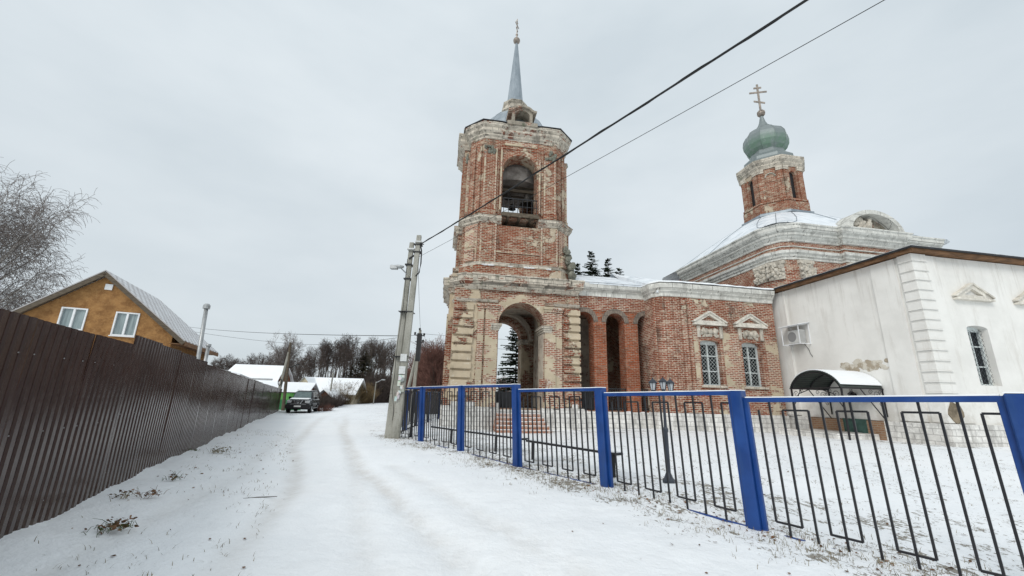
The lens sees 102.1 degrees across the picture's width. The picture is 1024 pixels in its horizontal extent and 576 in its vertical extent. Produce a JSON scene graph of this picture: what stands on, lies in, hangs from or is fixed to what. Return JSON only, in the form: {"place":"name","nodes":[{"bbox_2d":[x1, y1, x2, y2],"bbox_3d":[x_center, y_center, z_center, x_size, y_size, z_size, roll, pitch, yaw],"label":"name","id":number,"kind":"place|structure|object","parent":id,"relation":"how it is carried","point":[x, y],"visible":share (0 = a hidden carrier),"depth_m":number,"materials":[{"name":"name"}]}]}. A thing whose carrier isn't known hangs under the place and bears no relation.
{"place":"outdoors","nodes":[
{"label":"outdoors","id":0,"kind":"place"},
{"bbox_2d":[0,403,1023,575],"bbox_3d":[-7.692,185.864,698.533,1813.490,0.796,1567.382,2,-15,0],"label":"snowy ground","id":1,"kind":"structure","parent":0,"point":[350,499],"depth_m":5.31,"materials":[{"name":"snow"}]},
{"bbox_2d":[0,162,99,310],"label":"weeping birch","id":2,"kind":"object","parent":1,"relation":"on","point":[10,296],"visible":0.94,"depth_m":30.09,"materials":[{"name":"grey plant"}]},
{"bbox_2d":[79,515,138,537],"bbox_3d":[-3.842,2.264,3.958,0.402,0.104,0.508,2,-15,0],"label":"leaf clump","id":3,"kind":"object","parent":1,"relation":"on","point":[111,526],"visible":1,"depth_m":3.99,"materials":[{"name":"brown plant"}]},
{"bbox_2d":[12,270,218,360],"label":"orange house","id":4,"kind":"structure","parent":1,"relation":"on","point":[106,303],"depth_m":22.89,"materials":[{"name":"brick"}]},
{"bbox_2d":[57,307,88,330],"bbox_3d":[-23.471,1.660,22.072,1.150,1.240,0.200,8,-16,-22],"label":"window","id":5,"kind":"structure","parent":4,"relation":"in","point":[75,318],"depth_m":22.14,"materials":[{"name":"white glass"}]},
{"bbox_2d":[108,311,140,337],"bbox_3d":[-21.408,2.026,22.906,1.120,1.370,0.200,8,-16,-22],"label":"window","id":6,"kind":"structure","parent":4,"relation":"in","point":[125,324],"depth_m":22.95,"materials":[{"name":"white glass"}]},
{"bbox_2d":[109,489,137,501],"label":"leaf clump","id":7,"kind":"object","parent":1,"relation":"on","point":[125,495],"visible":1,"depth_m":5.07,"materials":[{"name":"brown plant"}]},
{"bbox_2d":[0,308,281,538],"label":"sheet fence","id":8,"kind":"object","parent":1,"relation":"on","point":[79,422],"visible":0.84,"depth_m":4.72,"materials":[{"name":"metal"}]},
{"bbox_2d":[134,487,168,497],"bbox_3d":[-4.534,2.550,5.194,0.267,0.122,0.310,2,-15,0],"label":"leaf clump","id":9,"kind":"object","parent":1,"relation":"on","point":[152,491],"visible":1,"depth_m":5.17,"materials":[{"name":"brown plant"}]},
{"bbox_2d":[157,471,187,480],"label":"leaf clump","id":10,"kind":"object","parent":1,"relation":"on","point":[174,478],"visible":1,"depth_m":6.17,"materials":[{"name":"brown plant"}]},
{"bbox_2d":[196,303,210,358],"bbox_3d":[-16.458,3.738,21.646,0.585,5.955,0.340,2,-15,0],"label":"flue pipe","id":11,"kind":"object","parent":1,"relation":"on","point":[206,306],"visible":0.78,"depth_m":21.98,"materials":[{"name":"metal"}]},
{"bbox_2d":[204,344,211,360],"bbox_3d":[-16.493,4.904,21.959,0.222,3.850,0.222,8,-16,-22],"label":"short flue pipe","id":12,"kind":"object","parent":1,"relation":"on","point":[207,352],"visible":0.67,"depth_m":22.29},
{"bbox_2d":[166,370,255,416],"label":"long shed","id":13,"kind":"structure","parent":1,"relation":"on","point":[231,372],"depth_m":19.09,"materials":[{"name":"white wood"}]},
{"bbox_2d":[203,446,231,452],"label":"grass tussock","id":14,"kind":"object","parent":1,"relation":"on","point":[222,450],"depth_m":9.09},
{"bbox_2d":[217,358,224,368],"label":"bare tree","id":15,"kind":"object","parent":1,"relation":"on","point":[219,365],"visible":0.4,"depth_m":135.30,"materials":[{"name":"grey plant"}]},
{"bbox_2d":[222,353,231,368],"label":"bare tree","id":16,"kind":"object","parent":1,"relation":"on","point":[228,356],"visible":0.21,"depth_m":159.54,"materials":[{"name":"grey plant"}]},
{"bbox_2d":[223,356,237,369],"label":"bare tree","id":17,"kind":"object","parent":1,"relation":"on","point":[229,363],"visible":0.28,"depth_m":148.09,"materials":[{"name":"grey plant"}]},
{"bbox_2d":[246,354,256,364],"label":"bare tree","id":18,"kind":"object","parent":1,"relation":"on","point":[250,359],"visible":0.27,"depth_m":145.12,"materials":[{"name":"grey plant"}]},
{"bbox_2d":[253,353,267,364],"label":"bare tree","id":19,"kind":"object","parent":1,"relation":"on","point":[258,362],"visible":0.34,"depth_m":139.38,"materials":[{"name":"grey plant"}]},
{"bbox_2d":[228,364,293,381],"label":"mansard house","id":20,"kind":"structure","parent":1,"relation":"on","point":[265,372],"depth_m":59.12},
{"bbox_2d":[264,332,304,371],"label":"spreading tree","id":21,"kind":"object","parent":1,"relation":"on","point":[280,356],"visible":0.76,"depth_m":103.17,"materials":[{"name":"grey plant"}]},
{"bbox_2d":[278,342,299,410],"bbox_3d":[-21.608,8.588,39.947,1.889,6.669,0.422,4,-15,-9],"label":"braced wooden pole","id":22,"kind":"object","parent":1,"relation":"on","point":[286,367],"visible":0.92,"depth_m":39.84,"materials":[{"name":"brown wood"}]},
{"bbox_2d":[291,335,412,344],"bbox_3d":[-13.622,4.080,32.435,0.020,1.172,23.622,15,-20,-42],"label":"wire","id":23,"kind":"object","parent":22,"relation":"attached to","point":[342,343],"visible":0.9,"depth_m":34.17,"materials":[{"name":"black"}]},
{"bbox_2d":[259,381,320,396],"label":"house","id":24,"kind":"structure","parent":1,"relation":"on","point":[294,386],"depth_m":45.16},
{"bbox_2d":[279,392,300,409],"bbox_3d":[-22.120,11.082,40.466,3.400,1.760,0.110,1,-15,3],"label":"green fence","id":25,"kind":"object","parent":1,"relation":"on","point":[288,394],"visible":0.15,"depth_m":40.58,"materials":[{"name":"metal"}]},
{"bbox_2d":[292,363,304,381],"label":"bare tree","id":26,"kind":"object","parent":1,"relation":"on","point":[298,371],"visible":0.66,"depth_m":135.85,"materials":[{"name":"grey plant"}]},
{"bbox_2d":[285,390,319,412],"bbox_3d":[-18.482,10.032,36.745,2.280,1.891,4.845,6,-15,-14],"label":"parked car","id":27,"kind":"object","parent":1,"relation":"on","point":[308,400],"visible":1,"depth_m":35.33,"materials":[{"name":"grey paint"}]},
{"bbox_2d":[299,353,310,376],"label":"bare tree","id":28,"kind":"object","parent":1,"relation":"on","point":[304,365],"visible":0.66,"depth_m":103.33,"materials":[{"name":"grey plant"}]},
{"bbox_2d":[300,350,310,379],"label":"bare tree","id":29,"kind":"object","parent":1,"relation":"on","point":[304,362],"visible":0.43,"depth_m":114.64,"materials":[{"name":"grey plant"}]},
{"bbox_2d":[301,354,313,376],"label":"bare tree","id":30,"kind":"object","parent":1,"relation":"on","point":[307,363],"visible":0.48,"depth_m":94.17,"materials":[{"name":"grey plant"}]},
{"bbox_2d":[303,357,313,375],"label":"bare tree","id":31,"kind":"object","parent":1,"relation":"on","point":[308,361],"visible":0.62,"depth_m":85.77,"materials":[{"name":"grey plant"}]},
{"bbox_2d":[303,363,315,376],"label":"bare tree","id":32,"kind":"object","parent":1,"relation":"on","point":[310,367],"visible":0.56,"depth_m":82.93,"materials":[{"name":"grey plant"}]},
{"bbox_2d":[308,356,317,375],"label":"bare tree","id":33,"kind":"object","parent":1,"relation":"on","point":[314,360],"visible":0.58,"depth_m":86.74,"materials":[{"name":"grey plant"}]},
{"bbox_2d":[310,347,320,374],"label":"bare tree","id":34,"kind":"object","parent":1,"relation":"on","point":[316,352],"visible":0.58,"depth_m":95.01,"materials":[{"name":"grey plant"}]},
{"bbox_2d":[314,340,329,376],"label":"bare tree","id":35,"kind":"object","parent":1,"relation":"on","point":[324,349],"visible":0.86,"depth_m":86.62,"materials":[{"name":"grey plant"}]},
{"bbox_2d":[316,361,327,376],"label":"bare tree","id":36,"kind":"object","parent":1,"relation":"on","point":[321,371],"visible":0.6,"depth_m":79.69,"materials":[{"name":"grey plant"}]},
{"bbox_2d":[312,403,334,411],"bbox_3d":[-17.741,11.179,38.765,2.245,0.925,2.183,15,-20,-41],"label":"brush pile","id":37,"kind":"object","parent":1,"relation":"on","point":[326,408],"visible":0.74,"depth_m":38.48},
{"bbox_2d":[316,337,333,375],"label":"bare tree","id":38,"kind":"object","parent":1,"relation":"on","point":[329,344],"visible":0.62,"depth_m":94.06,"materials":[{"name":"grey plant"}]},
{"bbox_2d":[319,397,335,407],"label":"thicket bush","id":39,"kind":"object","parent":1,"relation":"on","point":[326,402],"visible":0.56,"depth_m":43.81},
{"bbox_2d":[324,342,332,376],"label":"bare tree","id":40,"kind":"object","parent":1,"relation":"on","point":[329,351],"visible":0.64,"depth_m":94.61,"materials":[{"name":"grey plant"}]},
{"bbox_2d":[318,392,344,407],"bbox_3d":[-19.959,12.277,45.249,3.522,1.686,3.055,-5,-16,23],"label":"thicket bush","id":41,"kind":"object","parent":1,"relation":"on","point":[337,403],"visible":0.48,"depth_m":44.95,"materials":[{"name":"plant"}]},
{"bbox_2d":[327,368,335,377],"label":"bare tree","id":42,"kind":"object","parent":1,"relation":"on","point":[329,372],"visible":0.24,"depth_m":82.77,"materials":[{"name":"grey plant"}]},
{"bbox_2d":[299,377,366,404],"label":"cream gable house","id":43,"kind":"structure","parent":1,"relation":"on","point":[322,382],"depth_m":51.35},
{"bbox_2d":[320,388,349,404],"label":"brown shed","id":44,"kind":"structure","parent":1,"relation":"on","point":[322,391],"depth_m":48.13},
{"bbox_2d":[321,391,348,405],"bbox_3d":[-20.287,12.591,47.172,3.874,1.855,3.361,-12,-20,42],"label":"thicket bush","id":45,"kind":"object","parent":1,"relation":"on","point":[343,398],"visible":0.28,"depth_m":47.10,"materials":[{"name":"plant"}]},
{"bbox_2d":[330,341,341,377],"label":"bare tree","id":46,"kind":"object","parent":1,"relation":"on","point":[334,347],"visible":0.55,"depth_m":95.68,"materials":[{"name":"grey plant"}]},
{"bbox_2d":[330,339,345,377],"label":"bare tree","id":47,"kind":"object","parent":1,"relation":"on","point":[333,358],"visible":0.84,"depth_m":93.97,"materials":[{"name":"grey plant"}]},
{"bbox_2d":[322,386,359,404],"bbox_3d":[-20.600,12.886,50.057,4.900,2.547,4.911,14,-19,-39],"label":"willow bush","id":48,"kind":"object","parent":1,"relation":"on","point":[348,398],"visible":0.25,"depth_m":49.52,"materials":[{"name":"plant"}]},
{"bbox_2d":[334,345,347,377],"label":"bare tree","id":49,"kind":"object","parent":1,"relation":"on","point":[342,357],"visible":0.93,"depth_m":87.55,"materials":[{"name":"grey plant"}]},
{"bbox_2d":[335,339,347,377],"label":"bare tree","id":50,"kind":"object","parent":1,"relation":"on","point":[338,355],"visible":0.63,"depth_m":94.69,"materials":[{"name":"grey plant"}]},
{"bbox_2d":[339,359,349,377],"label":"bare tree","id":51,"kind":"object","parent":1,"relation":"on","point":[343,372],"visible":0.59,"depth_m":82.62,"materials":[{"name":"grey plant"}]},
{"bbox_2d":[338,333,351,370],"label":"bare tree","id":52,"kind":"object","parent":1,"relation":"on","point":[346,341],"visible":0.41,"depth_m":103.56,"materials":[{"name":"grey plant"}]},
{"bbox_2d":[340,364,357,377],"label":"ragged pine","id":53,"kind":"object","parent":1,"relation":"on","point":[351,372],"visible":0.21,"depth_m":73.11,"materials":[{"name":"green plant"}]},
{"bbox_2d":[343,334,354,374],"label":"bare tree","id":54,"kind":"object","parent":1,"relation":"on","point":[348,346],"visible":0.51,"depth_m":104.22,"materials":[{"name":"grey plant"}]},
{"bbox_2d":[345,346,357,375],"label":"bare tree","id":55,"kind":"object","parent":1,"relation":"on","point":[350,357],"visible":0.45,"depth_m":93.99,"materials":[{"name":"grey plant"}]},
{"bbox_2d":[328,380,375,403],"bbox_3d":[-20.520,13.035,52.206,6.548,3.396,6.534,7,-16,-19],"label":"willow bush","id":56,"kind":"object","parent":1,"relation":"on","point":[361,391],"visible":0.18,"depth_m":51.85,"materials":[{"name":"plant"}]},
{"bbox_2d":[343,336,360,370],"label":"bare tree","id":57,"kind":"object","parent":1,"relation":"on","point":[352,356],"visible":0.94,"depth_m":87.84,"materials":[{"name":"grey plant"}]},
{"bbox_2d":[351,348,362,371],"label":"bare tree","id":58,"kind":"object","parent":1,"relation":"on","point":[356,361],"visible":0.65,"depth_m":94.96,"materials":[{"name":"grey plant"}]},
{"bbox_2d":[356,342,368,364],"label":"bare tree","id":59,"kind":"object","parent":1,"relation":"on","point":[364,348],"visible":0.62,"depth_m":95.76,"materials":[{"name":"grey plant"}]},
{"bbox_2d":[353,351,375,380],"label":"ragged pine","id":60,"kind":"object","parent":1,"relation":"on","point":[363,369],"visible":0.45,"depth_m":70.57,"materials":[{"name":"green plant"}]},
{"bbox_2d":[346,368,392,402],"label":"thicket bush","id":61,"kind":"object","parent":1,"relation":"on","point":[376,377],"visible":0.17,"depth_m":65.71,"materials":[{"name":"plant"}]},
{"bbox_2d":[359,382,379,403],"bbox_3d":[-20.546,13.576,54.374,6.534,3.396,6.548,1,-15,2],"label":"willow bush","id":62,"kind":"object","parent":1,"relation":"on","point":[369,392],"visible":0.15,"depth_m":53.82,"materials":[{"name":"plant"}]},
{"bbox_2d":[364,385,377,402],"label":"willow bush","id":63,"kind":"object","parent":1,"relation":"on","point":[369,400],"visible":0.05,"depth_m":56.07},
{"bbox_2d":[363,336,378,367],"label":"bare tree","id":64,"kind":"object","parent":1,"relation":"on","point":[373,344],"visible":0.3,"depth_m":96.19,"materials":[{"name":"grey plant"}]},
{"bbox_2d":[365,342,378,372],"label":"bare tree","id":65,"kind":"object","parent":1,"relation":"on","point":[375,346],"visible":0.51,"depth_m":86.79,"materials":[{"name":"grey plant"}]},
{"bbox_2d":[367,341,376,367],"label":"bare tree","id":66,"kind":"object","parent":1,"relation":"on","point":[371,352],"visible":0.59,"depth_m":86.56,"materials":[{"name":"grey plant"}]},
{"bbox_2d":[358,375,390,402],"bbox_3d":[-22.144,16.038,65.299,9.367,4.485,8.125,10,-17,-30],"label":"thicket bush","id":67,"kind":"object","parent":1,"relation":"on","point":[384,397],"visible":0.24,"depth_m":63.91,"materials":[{"name":"plant"}]},
{"bbox_2d":[365,374,389,394],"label":"thicket bush","id":68,"kind":"object","parent":1,"relation":"on","point":[382,378],"visible":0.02,"depth_m":67.65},
{"bbox_2d":[372,342,384,378],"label":"bare tree","id":69,"kind":"object","parent":1,"relation":"on","point":[379,355],"visible":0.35,"depth_m":104.91,"materials":[{"name":"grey plant"}]},
{"bbox_2d":[372,348,388,370],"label":"bare tree","id":70,"kind":"object","parent":1,"relation":"on","point":[381,359],"visible":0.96,"depth_m":86.55,"materials":[{"name":"grey plant"}]},
{"bbox_2d":[376,349,387,372],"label":"bare tree","id":71,"kind":"object","parent":1,"relation":"on","point":[384,354],"visible":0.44,"depth_m":103.25,"materials":[{"name":"brown plant"}]},
{"bbox_2d":[379,365,387,377],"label":"bare tree","id":72,"kind":"object","parent":1,"relation":"on","point":[381,369],"visible":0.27,"depth_m":84.91,"materials":[{"name":"brown plant"}]},
{"bbox_2d":[382,347,391,372],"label":"bare tree","id":73,"kind":"object","parent":1,"relation":"on","point":[388,358],"visible":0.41,"depth_m":114.20,"materials":[{"name":"brown plant"}]},
{"bbox_2d":[386,351,394,373],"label":"bare tree","id":74,"kind":"object","parent":1,"relation":"on","point":[390,361],"visible":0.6,"depth_m":94.65,"materials":[{"name":"brown plant"}]},
{"bbox_2d":[386,342,395,369],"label":"bare tree","id":75,"kind":"object","parent":1,"relation":"on","point":[394,346],"visible":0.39,"depth_m":114.39,"materials":[{"name":"brown plant"}]},
{"bbox_2d":[384,235,423,438],"bbox_3d":[-3.957,1.641,14.729,1.182,7.440,0.544,2,-15,0],"label":"concrete utility pole","id":76,"kind":"object","parent":1,"relation":"on","point":[396,405],"visible":0.92,"depth_m":14.51,"materials":[{"name":"concrete"}]},
{"bbox_2d":[192,327,393,335],"bbox_3d":[-18.334,2.650,27.425,38.145,3.922,0.020,-11,-19,40],"label":"wire","id":77,"kind":"object","parent":76,"relation":"attached to","point":[315,334],"visible":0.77,"depth_m":19.03,"materials":[{"name":"black"}]},
{"bbox_2d":[421,0,807,243],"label":"overhead cable","id":78,"kind":"object","parent":76,"relation":"attached to","point":[709,62],"visible":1,"depth_m":7.37,"materials":[{"name":"black plastic"}]},
{"bbox_2d":[419,0,883,256],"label":"thin overhead wire","id":79,"kind":"object","parent":76,"relation":"attached to","point":[688,109],"visible":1,"depth_m":6.70,"materials":[{"name":"black"}]},
{"bbox_2d":[409,389,416,436],"bbox_3d":[-3.454,4.382,14.435,0.129,1.721,0.129,-4,-16,22],"label":"yard pipe post","id":80,"kind":"object","parent":1,"relation":"on","point":[414,390],"visible":0.56,"depth_m":14.42,"materials":[{"name":"metal"}]},
{"bbox_2d":[403,328,424,421],"bbox_3d":[-5.666,4.956,23.469,1.185,5.436,0.322,0,-15,6],"label":"braced yard pole","id":81,"kind":"object","parent":1,"relation":"on","point":[414,369],"visible":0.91,"depth_m":23.60,"materials":[{"name":"concrete"}]},
{"bbox_2d":[406,350,421,398],"bbox_3d":[-11.044,10.984,50.887,5.331,7.668,4.754,6,-15,-15],"label":"reddish tree","id":82,"kind":"object","parent":1,"relation":"on","point":[411,364],"visible":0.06,"depth_m":50.35,"materials":[{"name":"brown plant"}]},
{"bbox_2d":[408,341,444,400],"bbox_3d":[-8.889,9.495,44.896,5.611,8.071,5.004,-13,-20,43],"label":"reddish tree","id":83,"kind":"object","parent":1,"relation":"on","point":[418,379],"visible":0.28,"depth_m":44.27,"materials":[{"name":"brown plant"}]},
{"bbox_2d":[410,333,444,400],"bbox_3d":[-7.852,8.854,43.044,5.892,8.475,5.254,4,-15,-8],"label":"reddish tree","id":84,"kind":"object","parent":1,"relation":"on","point":[434,368],"visible":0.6,"depth_m":42.32,"materials":[{"name":"brown plant"}]},
{"bbox_2d":[431,426,527,451],"bbox_3d":[-1.159,4.352,11.867,0.299,0.478,4.431,14,-19,-39],"label":"plank bench","id":85,"kind":"object","parent":1,"relation":"on","point":[508,436],"visible":0.51,"depth_m":11.61,"materials":[{"name":"wood"}]},
{"bbox_2d":[496,375,510,391],"bbox_3d":[-1.031,14.515,58.336,3.003,4.843,3.367,0,-15,8],"label":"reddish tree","id":86,"kind":"object","parent":1,"relation":"on","point":[503,383],"visible":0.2,"depth_m":58.56,"materials":[{"name":"plant"}]},
{"bbox_2d":[496,328,517,391],"bbox_3d":[0.311,5.859,30.252,4.453,7.548,4.756,2,-15,0],"label":"spruce tree","id":87,"kind":"object","parent":1,"relation":"on","point":[512,362],"visible":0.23,"depth_m":29.99,"materials":[{"name":"green plant"}]},
{"bbox_2d":[440,19,585,432],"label":"bell tower","id":88,"kind":"structure","parent":1,"relation":"on","point":[516,273],"depth_m":21.24,"materials":[{"name":"brick"}]},
{"bbox_2d":[71,441,972,575],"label":"leaf litter","id":89,"kind":"object","parent":1,"relation":"on","point":[772,537],"visible":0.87,"depth_m":4.97,"materials":[{"name":"brown plant"}]},
{"bbox_2d":[526,439,620,477],"bbox_3d":[1.210,3.589,8.753,0.200,0.506,2.652,13,-18,-36],"label":"plank bench","id":90,"kind":"object","parent":1,"relation":"on","point":[618,453],"visible":0.6,"depth_m":8.58,"materials":[{"name":"wood"}]},
{"bbox_2d":[574,263,580,274],"bbox_3d":[5.579,4.223,34.764,5.947,13.300,5.854,-5,-16,24],"label":"spruce tree","id":91,"kind":"object","parent":1,"relation":"on","point":[576,268],"visible":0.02,"depth_m":36.06,"materials":[{"name":"green plant"}]},
{"bbox_2d":[581,251,602,276],"bbox_3d":[6.598,3.644,34.207,6.264,14.231,6.364,-1,-15,10],"label":"spruce tree","id":92,"kind":"object","parent":1,"relation":"on","point":[590,268],"visible":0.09,"depth_m":35.62,"materials":[{"name":"green plant"}]},
{"bbox_2d":[599,258,615,276],"bbox_3d":[8.388,4.034,34.623,6.059,13.766,6.156,-1,-15,10],"label":"spruce tree","id":93,"kind":"object","parent":1,"relation":"on","point":[608,270],"visible":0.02,"depth_m":36.01,"materials":[{"name":"green plant"}]},
{"bbox_2d":[574,275,650,429],"bbox_3d":[4.967,3.628,23.810,6.000,9.020,6.805,4,-15,-9],"label":"church gallery","id":94,"kind":"object","parent":1,"relation":"on","point":[602,300],"visible":0.47,"depth_m":21.27,"materials":[{"name":"red brick"}]},
{"bbox_2d":[614,267,622,274],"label":"spruce tree","id":95,"kind":"object","parent":1,"relation":"on","point":[618,269],"visible":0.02,"depth_m":36.64,"materials":[{"name":"green plant"}]},
{"bbox_2d":[648,377,674,483],"bbox_3d":[2.816,2.590,7.611,0.515,1.875,0.249,2,-15,0],"label":"yard lamp post","id":96,"kind":"object","parent":1,"relation":"on","point":[662,381],"visible":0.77,"depth_m":7.67,"materials":[{"name":"metal"}]},
{"bbox_2d":[606,274,789,431],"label":"church refectory","id":97,"kind":"structure","parent":1,"relation":"on","point":[694,336],"depth_m":20.65,"materials":[{"name":"brick"}]},
{"bbox_2d":[700,341,720,385],"bbox_3d":[9.724,3.718,20.511,1.105,2.162,0.163,4,-15,-10],"label":"window","id":98,"kind":"structure","parent":97,"relation":"in","point":[709,357],"depth_m":20.56,"materials":[{"name":"white glass"}]},
{"bbox_2d":[741,343,761,386],"bbox_3d":[11.980,3.883,20.896,1.075,2.162,0.163,4,-15,-10],"label":"window","id":99,"kind":"structure","parent":97,"relation":"in","point":[750,356],"depth_m":20.94,"materials":[{"name":"white glass"}]},
{"bbox_2d":[401,384,1023,575],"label":"churchyard fence","id":100,"kind":"object","parent":1,"relation":"on","point":[1011,407],"visible":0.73,"depth_m":5.29,"materials":[{"name":"metal"}]},
{"bbox_2d":[662,84,949,418],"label":"domed church","id":101,"kind":"structure","parent":1,"relation":"on","point":[784,234],"depth_m":26.92,"materials":[{"name":"brick"}]},
{"bbox_2d":[772,245,1023,446],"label":"white annex","id":102,"kind":"object","parent":1,"relation":"on","point":[914,320],"visible":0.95,"depth_m":16.04,"materials":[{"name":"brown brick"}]},
{"bbox_2d":[778,322,812,356],"bbox_3d":[13.858,2.550,20.226,0.695,1.667,1.200,4,-15,-10],"label":"air conditioner","id":103,"kind":"object","parent":102,"relation":"attached to","point":[798,336],"visible":1,"depth_m":20.07,"materials":[{"name":"white plastic"}]},
{"bbox_2d":[789,369,887,439],"bbox_3d":[13.533,4.867,17.254,1.990,2.837,2.450,4,-15,-10],"label":"door canopy","id":104,"kind":"object","parent":102,"relation":"attached to","point":[815,379],"visible":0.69,"depth_m":16.83,"materials":[{"name":"black paint"}]},
{"bbox_2d":[843,418,877,432],"bbox_3d":[14.686,6.148,17.246,0.760,1.320,1.000,4,-15,-10],"label":"cellar door","id":105,"kind":"structure","parent":102,"relation":"in","point":[861,424],"depth_m":17.12,"materials":[{"name":"green paint"}]},
{"bbox_2d":[967,327,993,385],"bbox_3d":[17.411,2.555,15.573,1.005,2.182,0.163,4,-15,-10],"label":"window","id":106,"kind":"structure","parent":102,"relation":"in","point":[975,339],"depth_m":15.62,"materials":[{"name":"white glass"}]},
{"bbox_2d":[0,0,1023,390],"label":"sky","id":107,"kind":"structure","parent":0,"point":[267,164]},
{"bbox_2d":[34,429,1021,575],"bbox_3d":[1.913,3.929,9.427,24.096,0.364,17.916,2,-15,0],"label":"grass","id":108,"kind":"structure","parent":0,"point":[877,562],"depth_m":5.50,"materials":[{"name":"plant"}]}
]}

